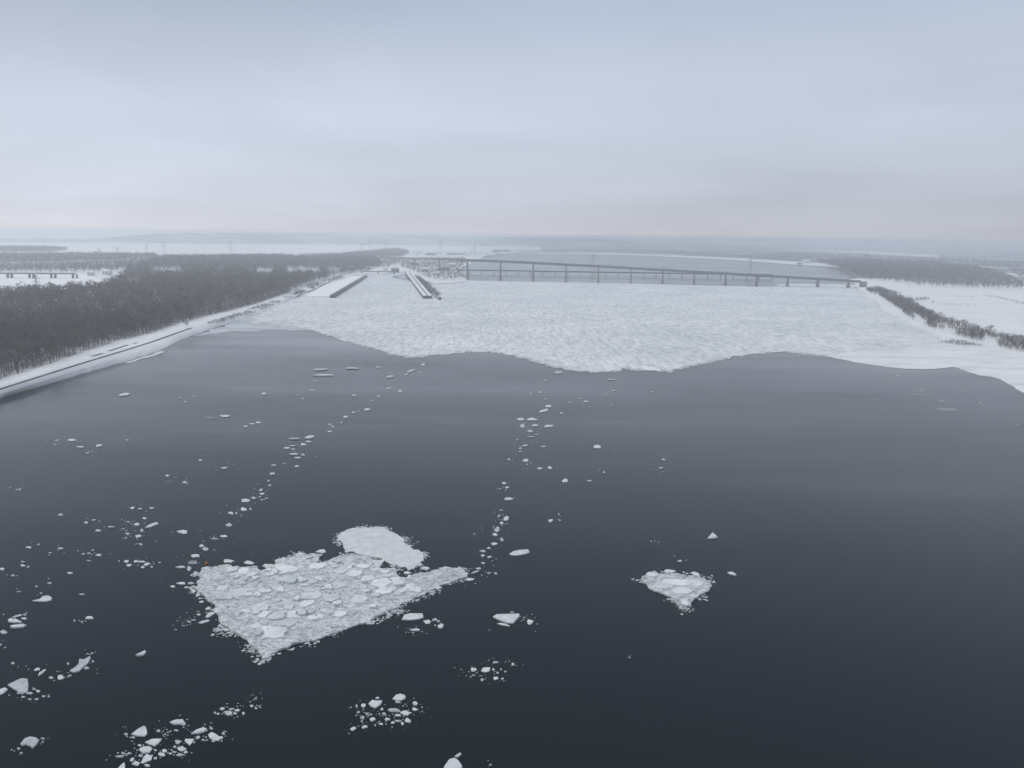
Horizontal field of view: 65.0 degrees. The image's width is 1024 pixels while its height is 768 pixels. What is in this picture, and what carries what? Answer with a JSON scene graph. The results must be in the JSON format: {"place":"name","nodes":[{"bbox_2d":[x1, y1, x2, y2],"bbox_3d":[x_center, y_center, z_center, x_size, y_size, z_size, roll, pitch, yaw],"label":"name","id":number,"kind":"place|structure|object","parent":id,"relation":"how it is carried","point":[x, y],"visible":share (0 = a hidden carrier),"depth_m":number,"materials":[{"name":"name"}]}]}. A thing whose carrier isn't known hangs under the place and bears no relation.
{"place":"outdoors","nodes":[
{"label":"outdoors","id":0,"kind":"place"},
{"bbox_2d":[0,274,105,290],"bbox_3d":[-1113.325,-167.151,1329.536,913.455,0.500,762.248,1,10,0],"label":"snow field","id":1,"kind":"structure","parent":0,"point":[62,279],"depth_m":1474.57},
{"bbox_2d":[0,328,190,389],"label":"road","id":2,"kind":"structure","parent":0,"point":[89,360],"depth_m":540.73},
{"bbox_2d":[0,293,298,398],"bbox_3d":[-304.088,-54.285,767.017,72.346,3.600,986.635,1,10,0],"label":"snowy dyke","id":3,"kind":"structure","parent":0,"point":[198,325],"depth_m":595.04,"materials":[{"name":"snow"}]},
{"bbox_2d":[208,283,316,323],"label":"scrub","id":4,"kind":"object","parent":3,"relation":"on","point":[262,305],"visible":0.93,"depth_m":931.05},
{"bbox_2d":[294,275,344,293],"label":"scrub","id":5,"kind":"object","parent":3,"relation":"on","point":[333,279],"visible":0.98,"depth_m":1408.93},
{"bbox_2d":[0,259,379,378],"bbox_3d":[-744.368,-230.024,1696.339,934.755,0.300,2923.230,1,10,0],"label":"forest floor","id":6,"kind":"structure","parent":0,"point":[105,341],"depth_m":908.15,"materials":[{"name":"snow"}]},
{"bbox_2d":[0,356,11,375],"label":"bare tree","id":7,"kind":"object","parent":6,"relation":"on","point":[1,360],"visible":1,"depth_m":492.40,"materials":[{"name":"grey plant"}]},
{"bbox_2d":[1,348,14,368],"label":"bare tree","id":8,"kind":"object","parent":6,"relation":"on","point":[10,353],"visible":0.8,"depth_m":509.50,"materials":[{"name":"grey plant"}]},
{"bbox_2d":[5,349,23,370],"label":"bare tree","id":9,"kind":"object","parent":6,"relation":"on","point":[15,355],"visible":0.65,"depth_m":514.79,"materials":[{"name":"grey plant"}]},
{"bbox_2d":[7,353,22,373],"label":"bare tree","id":10,"kind":"object","parent":6,"relation":"on","point":[15,359],"visible":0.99,"depth_m":499.04,"materials":[{"name":"grey plant"}]},
{"bbox_2d":[5,341,24,364],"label":"bare tree","id":11,"kind":"object","parent":6,"relation":"on","point":[12,344],"visible":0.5,"depth_m":535.37,"materials":[{"name":"grey plant"}]},
{"bbox_2d":[18,345,31,363],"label":"bare tree","id":12,"kind":"object","parent":6,"relation":"on","point":[27,348],"visible":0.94,"depth_m":523.26,"materials":[{"name":"grey plant"}]},
{"bbox_2d":[28,341,42,362],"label":"bare tree","id":13,"kind":"object","parent":6,"relation":"on","point":[34,346],"visible":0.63,"depth_m":543.75,"materials":[{"name":"grey plant"}]},
{"bbox_2d":[31,344,43,366],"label":"bare tree","id":14,"kind":"object","parent":6,"relation":"on","point":[38,350],"visible":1,"depth_m":529.60,"materials":[{"name":"grey plant"}]},
{"bbox_2d":[41,343,55,362],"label":"bare tree","id":15,"kind":"object","parent":6,"relation":"on","point":[52,352],"visible":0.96,"depth_m":539.63,"materials":[{"name":"grey plant"}]},
{"bbox_2d":[41,337,58,361],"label":"bare tree","id":16,"kind":"object","parent":6,"relation":"on","point":[54,343],"visible":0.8,"depth_m":549.64,"materials":[{"name":"grey plant"}]},
{"bbox_2d":[43,341,56,352],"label":"bare tree","id":17,"kind":"object","parent":6,"relation":"on","point":[52,344],"visible":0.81,"depth_m":543.80,"materials":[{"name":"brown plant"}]},
{"bbox_2d":[51,336,61,357],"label":"bare tree","id":18,"kind":"object","parent":6,"relation":"on","point":[57,345],"visible":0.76,"depth_m":554.74,"materials":[{"name":"grey plant"}]},
{"bbox_2d":[62,333,77,356],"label":"bare tree","id":19,"kind":"object","parent":6,"relation":"on","point":[68,342],"visible":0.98,"depth_m":571.75,"materials":[{"name":"grey plant"}]},
{"bbox_2d":[63,332,80,353],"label":"bare tree","id":20,"kind":"object","parent":6,"relation":"on","point":[72,344],"visible":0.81,"depth_m":581.27,"materials":[{"name":"grey plant"}]},
{"bbox_2d":[76,339,83,352],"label":"bare tree","id":21,"kind":"object","parent":6,"relation":"on","point":[80,344],"visible":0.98,"depth_m":593.04,"materials":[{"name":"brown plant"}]},
{"bbox_2d":[76,330,89,345],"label":"bare tree","id":22,"kind":"object","parent":6,"relation":"on","point":[84,336],"visible":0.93,"depth_m":607.58,"materials":[{"name":"grey plant"}]},
{"bbox_2d":[87,331,98,348],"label":"bare tree","id":23,"kind":"object","parent":6,"relation":"on","point":[94,337],"visible":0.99,"depth_m":614.71,"materials":[{"name":"grey plant"}]},
{"bbox_2d":[101,321,116,341],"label":"bare tree","id":24,"kind":"object","parent":6,"relation":"on","point":[109,328],"visible":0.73,"depth_m":654.24,"materials":[{"name":"grey plant"}]},
{"bbox_2d":[117,320,126,334],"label":"bare tree","id":25,"kind":"object","parent":6,"relation":"on","point":[120,323],"visible":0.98,"depth_m":674.44,"materials":[{"name":"grey plant"}]},
{"bbox_2d":[137,319,145,333],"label":"bare tree","id":26,"kind":"object","parent":6,"relation":"on","point":[143,325],"visible":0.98,"depth_m":705.01,"materials":[{"name":"grey plant"}]},
{"bbox_2d":[0,287,290,377],"bbox_3d":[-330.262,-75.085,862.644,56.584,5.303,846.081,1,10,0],"label":"undergrowth","id":27,"kind":"object","parent":6,"relation":"on","point":[142,330],"visible":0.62,"depth_m":683.12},
{"bbox_2d":[0,252,381,343],"bbox_3d":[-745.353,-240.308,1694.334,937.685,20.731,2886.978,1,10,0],"label":"forest","id":28,"kind":"object","parent":6,"relation":"on","point":[162,288],"visible":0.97,"depth_m":1102.61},
{"bbox_2d":[0,238,416,256],"bbox_3d":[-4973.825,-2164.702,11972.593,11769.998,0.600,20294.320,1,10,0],"label":"frozen lake","id":29,"kind":"structure","parent":0,"point":[196,248],"depth_m":4858.69,"materials":[{"name":"snow"}]},
{"bbox_2d":[0,235,541,341],"bbox_3d":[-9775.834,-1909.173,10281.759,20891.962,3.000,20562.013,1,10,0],"label":"snowy ground","id":30,"kind":"structure","parent":0,"point":[483,250],"depth_m":2718.25,"materials":[{"name":"snow"}]},
{"bbox_2d":[0,245,66,251],"bbox_3d":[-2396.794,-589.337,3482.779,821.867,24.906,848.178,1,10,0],"label":"woods","id":31,"kind":"object","parent":30,"relation":"on","point":[38,248],"visible":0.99,"depth_m":3485.94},
{"bbox_2d":[0,273,77,277],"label":"viaduct","id":32,"kind":"object","parent":30,"relation":"on","point":[29,275],"visible":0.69,"depth_m":1522.50,"materials":[{"name":"concrete"}]},
{"bbox_2d":[0,257,157,272],"bbox_3d":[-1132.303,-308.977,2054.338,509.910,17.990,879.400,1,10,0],"label":"woods","id":33,"kind":"object","parent":30,"relation":"on","point":[75,265],"visible":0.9,"depth_m":1871.56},
{"bbox_2d":[0,251,158,264],"bbox_3d":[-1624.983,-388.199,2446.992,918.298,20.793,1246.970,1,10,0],"label":"woods","id":34,"kind":"object","parent":30,"relation":"on","point":[44,256],"visible":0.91,"depth_m":2524.66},
{"bbox_2d":[87,270,94,275],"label":"building","id":35,"kind":"structure","parent":30,"relation":"on","point":[90,272],"depth_m":1629.36,"materials":[{"name":"white"}]},
{"bbox_2d":[102,269,112,274],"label":"building","id":36,"kind":"structure","parent":30,"relation":"on","point":[107,271],"depth_m":1682.13,"materials":[{"name":"white"}]},
{"bbox_2d":[306,276,361,296],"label":"basin snow","id":37,"kind":"structure","parent":30,"relation":"on","point":[329,289],"depth_m":1374.78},
{"bbox_2d":[302,247,408,258],"bbox_3d":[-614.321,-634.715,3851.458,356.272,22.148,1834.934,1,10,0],"label":"woods","id":38,"kind":"object","parent":30,"relation":"on","point":[390,253],"visible":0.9,"depth_m":3326.43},
{"bbox_2d":[344,258,401,269],"bbox_3d":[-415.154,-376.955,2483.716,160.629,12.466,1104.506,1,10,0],"label":"woods","id":39,"kind":"object","parent":30,"relation":"on","point":[386,262],"visible":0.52,"depth_m":2430.29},
{"bbox_2d":[361,271,394,273],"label":"lock bridge","id":40,"kind":"structure","parent":30,"relation":"on","point":[378,271],"depth_m":1884.86,"materials":[{"name":"concrete"}]},
{"bbox_2d":[391,266,398,271],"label":"building","id":41,"kind":"structure","parent":30,"relation":"on","point":[395,268],"depth_m":1961.35,"materials":[{"name":"white"}]},
{"bbox_2d":[421,267,428,271],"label":"building","id":42,"kind":"structure","parent":30,"relation":"on","point":[426,268],"depth_m":1986.92,"materials":[{"name":"white glass"}]},
{"bbox_2d":[401,256,465,279],"bbox_3d":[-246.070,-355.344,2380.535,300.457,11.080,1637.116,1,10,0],"label":"woods","id":43,"kind":"object","parent":30,"relation":"on","point":[433,264],"visible":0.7,"depth_m":2245.77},
{"bbox_2d":[447,252,465,254],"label":"building","id":44,"kind":"structure","parent":30,"relation":"on","point":[457,253],"depth_m":3763.51,"materials":[{"name":"white"}]},
{"bbox_2d":[407,250,509,256],"bbox_3d":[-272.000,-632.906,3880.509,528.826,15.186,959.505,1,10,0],"label":"woods","id":45,"kind":"object","parent":30,"relation":"on","point":[448,254],"visible":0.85,"depth_m":3869.87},
{"bbox_2d":[375,257,866,287],"bbox_3d":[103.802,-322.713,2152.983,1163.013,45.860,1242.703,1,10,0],"label":"highway bridge","id":46,"kind":"structure","parent":30,"relation":"on","point":[862,283],"depth_m":1610.68,"materials":[{"name":"concrete"}]},
{"bbox_2d":[0,233,811,249],"bbox_3d":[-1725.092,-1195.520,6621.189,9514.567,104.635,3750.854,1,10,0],"label":"wooded hills","id":47,"kind":"structure","parent":0,"point":[303,238],"depth_m":7306.61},
{"bbox_2d":[0,233,1023,767],"bbox_3d":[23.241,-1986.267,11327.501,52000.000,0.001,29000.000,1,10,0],"label":"water","id":48,"kind":"structure","parent":0,"point":[864,605],"depth_m":235.03,"materials":[{"name":"liquid"}]},
{"bbox_2d":[0,687,7,694],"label":"ice floe","id":49,"kind":"object","parent":48,"relation":"on","point":[3,690],"visible":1,"depth_m":159.36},
{"bbox_2d":[8,618,21,623],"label":"ice floe","id":50,"kind":"object","parent":48,"relation":"on","point":[11,620],"visible":1,"depth_m":187.58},
{"bbox_2d":[7,678,28,693],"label":"ice floe","id":51,"kind":"object","parent":48,"relation":"on","point":[21,686],"visible":1,"depth_m":161.23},
{"bbox_2d":[10,624,26,628],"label":"ice floe","id":52,"kind":"object","parent":48,"relation":"on","point":[16,626],"visible":1,"depth_m":185.29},
{"bbox_2d":[20,737,38,748],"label":"ice floe","id":53,"kind":"object","parent":48,"relation":"on","point":[32,742],"visible":1,"depth_m":143.25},
{"bbox_2d":[32,595,51,601],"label":"ice floe","id":54,"kind":"object","parent":48,"relation":"on","point":[47,598],"visible":1,"depth_m":198.72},
{"bbox_2d":[70,656,90,672],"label":"ice floe","id":55,"kind":"object","parent":48,"relation":"on","point":[81,665],"visible":1,"depth_m":169.01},
{"bbox_2d":[131,726,146,736],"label":"ice floe","id":56,"kind":"object","parent":48,"relation":"on","point":[141,731],"visible":1,"depth_m":146.46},
{"bbox_2d":[136,650,145,656],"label":"ice floe","id":57,"kind":"object","parent":48,"relation":"on","point":[142,653],"visible":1,"depth_m":173.74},
{"bbox_2d":[125,351,163,362],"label":"ice shelf","id":58,"kind":"object","parent":48,"relation":"on","point":[152,355],"visible":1,"depth_m":587.07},
{"bbox_2d":[139,746,152,753],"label":"ice floe","id":59,"kind":"object","parent":48,"relation":"on","point":[146,749],"visible":1,"depth_m":141.72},
{"bbox_2d":[142,754,151,763],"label":"ice floe","id":60,"kind":"object","parent":48,"relation":"on","point":[146,758],"visible":1,"depth_m":139.39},
{"bbox_2d":[145,522,157,528],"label":"ice floe","id":61,"kind":"object","parent":48,"relation":"on","point":[152,525],"visible":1,"depth_m":250.11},
{"bbox_2d":[145,738,161,746],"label":"ice floe","id":62,"kind":"object","parent":48,"relation":"on","point":[153,742],"visible":1,"depth_m":143.81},
{"bbox_2d":[170,719,183,724],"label":"ice floe","id":63,"kind":"object","parent":48,"relation":"on","point":[177,722],"visible":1,"depth_m":149.85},
{"bbox_2d":[177,746,185,751],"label":"ice floe","id":64,"kind":"object","parent":48,"relation":"on","point":[181,748],"visible":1,"depth_m":142.28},
{"bbox_2d":[177,530,186,533],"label":"ice floe","id":65,"kind":"object","parent":48,"relation":"on","point":[183,531],"visible":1,"depth_m":245.26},
{"bbox_2d":[185,739,193,745],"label":"ice floe","id":66,"kind":"object","parent":48,"relation":"on","point":[189,742],"visible":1,"depth_m":144.32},
{"bbox_2d":[191,727,206,734],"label":"ice floe","id":67,"kind":"object","parent":48,"relation":"on","point":[200,730],"visible":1,"depth_m":147.04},
{"bbox_2d":[205,612,214,617],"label":"ice floe","id":68,"kind":"object","parent":48,"relation":"on","point":[210,614],"visible":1,"depth_m":192.25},
{"bbox_2d":[208,732,220,740],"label":"ice floe","id":69,"kind":"object","parent":48,"relation":"on","point":[213,736],"visible":1,"depth_m":145.50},
{"bbox_2d":[224,711,232,715],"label":"ice floe","id":70,"kind":"object","parent":48,"relation":"on","point":[227,713],"visible":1,"depth_m":152.77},
{"bbox_2d":[224,559,233,562],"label":"ice floe","id":71,"kind":"object","parent":48,"relation":"on","point":[227,561],"visible":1,"depth_m":223.63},
{"bbox_2d":[193,310,306,335],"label":"skim ice","id":72,"kind":"structure","parent":48,"relation":"on","point":[243,324],"depth_m":781.19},
{"bbox_2d":[262,564,273,568],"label":"ice floe","id":73,"kind":"object","parent":48,"relation":"on","point":[267,565],"visible":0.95,"depth_m":220.92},
{"bbox_2d":[313,368,327,370],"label":"ice floe","id":74,"kind":"object","parent":48,"relation":"on","point":[320,369],"visible":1,"depth_m":539.95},
{"bbox_2d":[315,549,325,553],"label":"ice floe","id":75,"kind":"object","parent":48,"relation":"on","point":[322,551],"visible":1,"depth_m":231.10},
{"bbox_2d":[313,374,333,375],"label":"ice floe","id":76,"kind":"object","parent":48,"relation":"on","point":[324,375],"visible":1,"depth_m":519.59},
{"bbox_2d":[195,553,468,658],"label":"ice raft","id":77,"kind":"object","parent":48,"relation":"on","point":[285,604],"visible":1,"depth_m":203.03,"materials":[{"name":"ice"}]},
{"bbox_2d":[372,560,383,566],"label":"ice floe","id":78,"kind":"object","parent":77,"relation":"on","point":[378,563],"visible":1,"depth_m":223.68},
{"bbox_2d":[330,275,366,297],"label":"guide wall","id":79,"kind":"structure","parent":48,"relation":"in","point":[342,290],"depth_m":1341.72,"materials":[{"name":"concrete"}]},
{"bbox_2d":[369,700,381,708],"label":"ice floe","id":80,"kind":"object","parent":48,"relation":"on","point":[375,704],"visible":1,"depth_m":156.39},
{"bbox_2d":[337,527,423,570],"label":"ice floe","id":81,"kind":"object","parent":48,"relation":"on","point":[387,546],"visible":1,"depth_m":235.61,"materials":[{"name":"ice"}]},
{"bbox_2d":[388,708,400,712],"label":"ice floe","id":82,"kind":"object","parent":48,"relation":"on","point":[393,710],"visible":1,"depth_m":154.28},
{"bbox_2d":[392,694,405,700],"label":"ice floe","id":83,"kind":"object","parent":48,"relation":"on","point":[399,697],"visible":1,"depth_m":158.63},
{"bbox_2d":[400,710,411,715],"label":"ice floe","id":84,"kind":"object","parent":48,"relation":"on","point":[405,713],"visible":1,"depth_m":153.63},
{"bbox_2d":[402,613,422,620],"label":"ice floe","id":85,"kind":"object","parent":48,"relation":"on","point":[412,616],"visible":1,"depth_m":192.24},
{"bbox_2d":[2,322,829,764],"bbox_3d":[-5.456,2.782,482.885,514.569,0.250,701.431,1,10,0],"label":"brash ice","id":86,"kind":"structure","parent":48,"relation":"on","point":[388,614],"depth_m":221.10,"materials":[{"name":"ice"}]},
{"bbox_2d":[405,272,426,298],"bbox_3d":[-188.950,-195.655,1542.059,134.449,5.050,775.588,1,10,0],"label":"guide wall","id":87,"kind":"structure","parent":48,"relation":"in","point":[417,287],"depth_m":1394.96,"materials":[{"name":"concrete"}]},
{"bbox_2d":[409,272,431,297],"bbox_3d":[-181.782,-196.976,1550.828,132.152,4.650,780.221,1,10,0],"label":"guide wall","id":88,"kind":"structure","parent":48,"relation":"in","point":[424,289],"depth_m":1375.62,"materials":[{"name":"concrete"}]},
{"bbox_2d":[415,275,440,299],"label":"breakwater","id":89,"kind":"object","parent":48,"relation":"in","point":[438,297],"visible":0.42,"depth_m":1239.21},
{"bbox_2d":[415,274,440,295],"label":"scrub","id":90,"kind":"object","parent":89,"relation":"on","point":[423,282],"visible":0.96,"depth_m":1371.80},
{"bbox_2d":[444,758,461,767],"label":"ice floe","id":91,"kind":"object","parent":48,"relation":"on","point":[453,763],"visible":1,"depth_m":138.73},
{"bbox_2d":[481,667,489,672],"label":"ice floe","id":92,"kind":"object","parent":48,"relation":"on","point":[485,669],"visible":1,"depth_m":169.36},
{"bbox_2d":[0,371,980,765],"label":"floes","id":93,"kind":"object","parent":48,"relation":"on","point":[250,509],"visible":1,"depth_m":223.48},
{"bbox_2d":[493,613,519,623],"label":"ice floe","id":94,"kind":"object","parent":48,"relation":"on","point":[509,618],"visible":1,"depth_m":192.11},
{"bbox_2d":[509,549,529,555],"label":"ice floe","id":95,"kind":"object","parent":48,"relation":"on","point":[520,552],"visible":1,"depth_m":231.83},
{"bbox_2d":[457,269,772,277],"bbox_3d":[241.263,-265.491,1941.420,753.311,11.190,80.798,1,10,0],"label":"railway bridge","id":96,"kind":"structure","parent":48,"relation":"on","point":[580,272],"depth_m":1943.87,"materials":[{"name":"grey metal"}]},
{"bbox_2d":[664,569,675,572],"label":"ice floe","id":97,"kind":"object","parent":48,"relation":"on","point":[669,571],"visible":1,"depth_m":220.27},
{"bbox_2d":[641,571,711,607],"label":"ice raft","id":98,"kind":"object","parent":48,"relation":"on","point":[686,591],"visible":1,"depth_m":210.72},
{"bbox_2d":[707,532,717,538],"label":"ice floe","id":99,"kind":"object","parent":48,"relation":"on","point":[712,536],"visible":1,"depth_m":245.71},
{"bbox_2d":[832,347,954,368],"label":"shore ice","id":100,"kind":"structure","parent":48,"relation":"on","point":[916,358],"depth_m":624.61,"materials":[{"name":"ice"}]},
{"bbox_2d":[935,408,957,410],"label":"ice floe","id":101,"kind":"object","parent":48,"relation":"on","point":[949,409],"visible":1,"depth_m":437.94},
{"bbox_2d":[0,0,1023,244],"label":"sky","id":102,"kind":"structure","parent":0,"point":[778,121],"materials":[{"name":"grey"}]},
{"bbox_2d":[249,272,968,371],"bbox_3d":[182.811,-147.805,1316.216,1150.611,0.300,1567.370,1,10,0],"label":"river ice","id":103,"kind":"structure","parent":0,"point":[594,326],"depth_m":876.98,"materials":[{"name":"ice"}]},
{"bbox_2d":[485,242,1023,277],"bbox_3d":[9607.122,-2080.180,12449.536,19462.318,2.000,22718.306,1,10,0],"label":"ground","id":104,"kind":"structure","parent":0,"point":[1001,253],"depth_m":6083.60,"materials":[{"name":"snow"}]},
{"bbox_2d":[510,249,749,256],"bbox_3d":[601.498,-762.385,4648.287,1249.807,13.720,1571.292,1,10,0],"label":"woods","id":105,"kind":"object","parent":104,"relation":"on","point":[741,255],"visible":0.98,"depth_m":4941.01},
{"bbox_2d":[521,253,838,266],"bbox_3d":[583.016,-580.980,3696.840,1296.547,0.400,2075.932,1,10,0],"label":"shore snow","id":106,"kind":"structure","parent":104,"relation":"on","point":[769,261],"depth_m":3763.51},
{"bbox_2d":[745,246,848,251],"bbox_3d":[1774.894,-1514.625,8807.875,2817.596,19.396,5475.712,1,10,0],"label":"woods","id":107,"kind":"object","parent":104,"relation":"on","point":[804,249],"visible":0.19,"depth_m":7348.62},
{"bbox_2d":[780,248,938,256],"bbox_3d":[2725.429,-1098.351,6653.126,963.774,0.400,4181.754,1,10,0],"label":"town snow","id":108,"kind":"structure","parent":104,"relation":"on","point":[882,253],"depth_m":6085.35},
{"bbox_2d":[750,252,1023,271],"bbox_3d":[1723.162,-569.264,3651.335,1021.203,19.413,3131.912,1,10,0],"label":"woods","id":109,"kind":"object","parent":104,"relation":"on","point":[975,261],"visible":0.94,"depth_m":3793.38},
{"bbox_2d":[816,257,1023,288],"bbox_3d":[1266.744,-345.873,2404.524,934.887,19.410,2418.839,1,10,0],"label":"woods","id":110,"kind":"object","parent":104,"relation":"on","point":[896,269],"visible":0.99,"depth_m":2075.43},
{"bbox_2d":[1010,268,1023,278],"bbox_3d":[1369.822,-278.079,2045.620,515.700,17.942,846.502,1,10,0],"label":"woods","id":111,"kind":"object","parent":104,"relation":"on","point":[1020,274],"visible":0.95,"depth_m":2241.48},
{"bbox_2d":[846,278,1023,355],"bbox_3d":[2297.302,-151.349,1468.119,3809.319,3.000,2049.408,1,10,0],"label":"bank ground","id":112,"kind":"structure","parent":0,"point":[1002,315],"depth_m":1117.35,"materials":[{"name":"snow"}]},
{"bbox_2d":[866,286,1023,350],"bbox_3d":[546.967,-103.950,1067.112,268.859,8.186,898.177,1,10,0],"label":"scrub","id":113,"kind":"object","parent":112,"relation":"on","point":[909,306],"visible":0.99,"depth_m":873.86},
{"bbox_2d":[942,339,981,346],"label":"scrub","id":114,"kind":"object","parent":112,"relation":"on","point":[958,342],"visible":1,"depth_m":707.31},
{"bbox_2d":[925,344,1023,392],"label":"snow spit","id":115,"kind":"structure","parent":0,"point":[1007,367],"depth_m":613.23,"materials":[{"name":"snow"}]},
{"bbox_2d":[952,267,1023,277],"bbox_3d":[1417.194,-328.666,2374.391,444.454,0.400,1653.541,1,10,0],"label":"snow road","id":116,"kind":"structure","parent":0,"point":[1006,273],"depth_m":2257.30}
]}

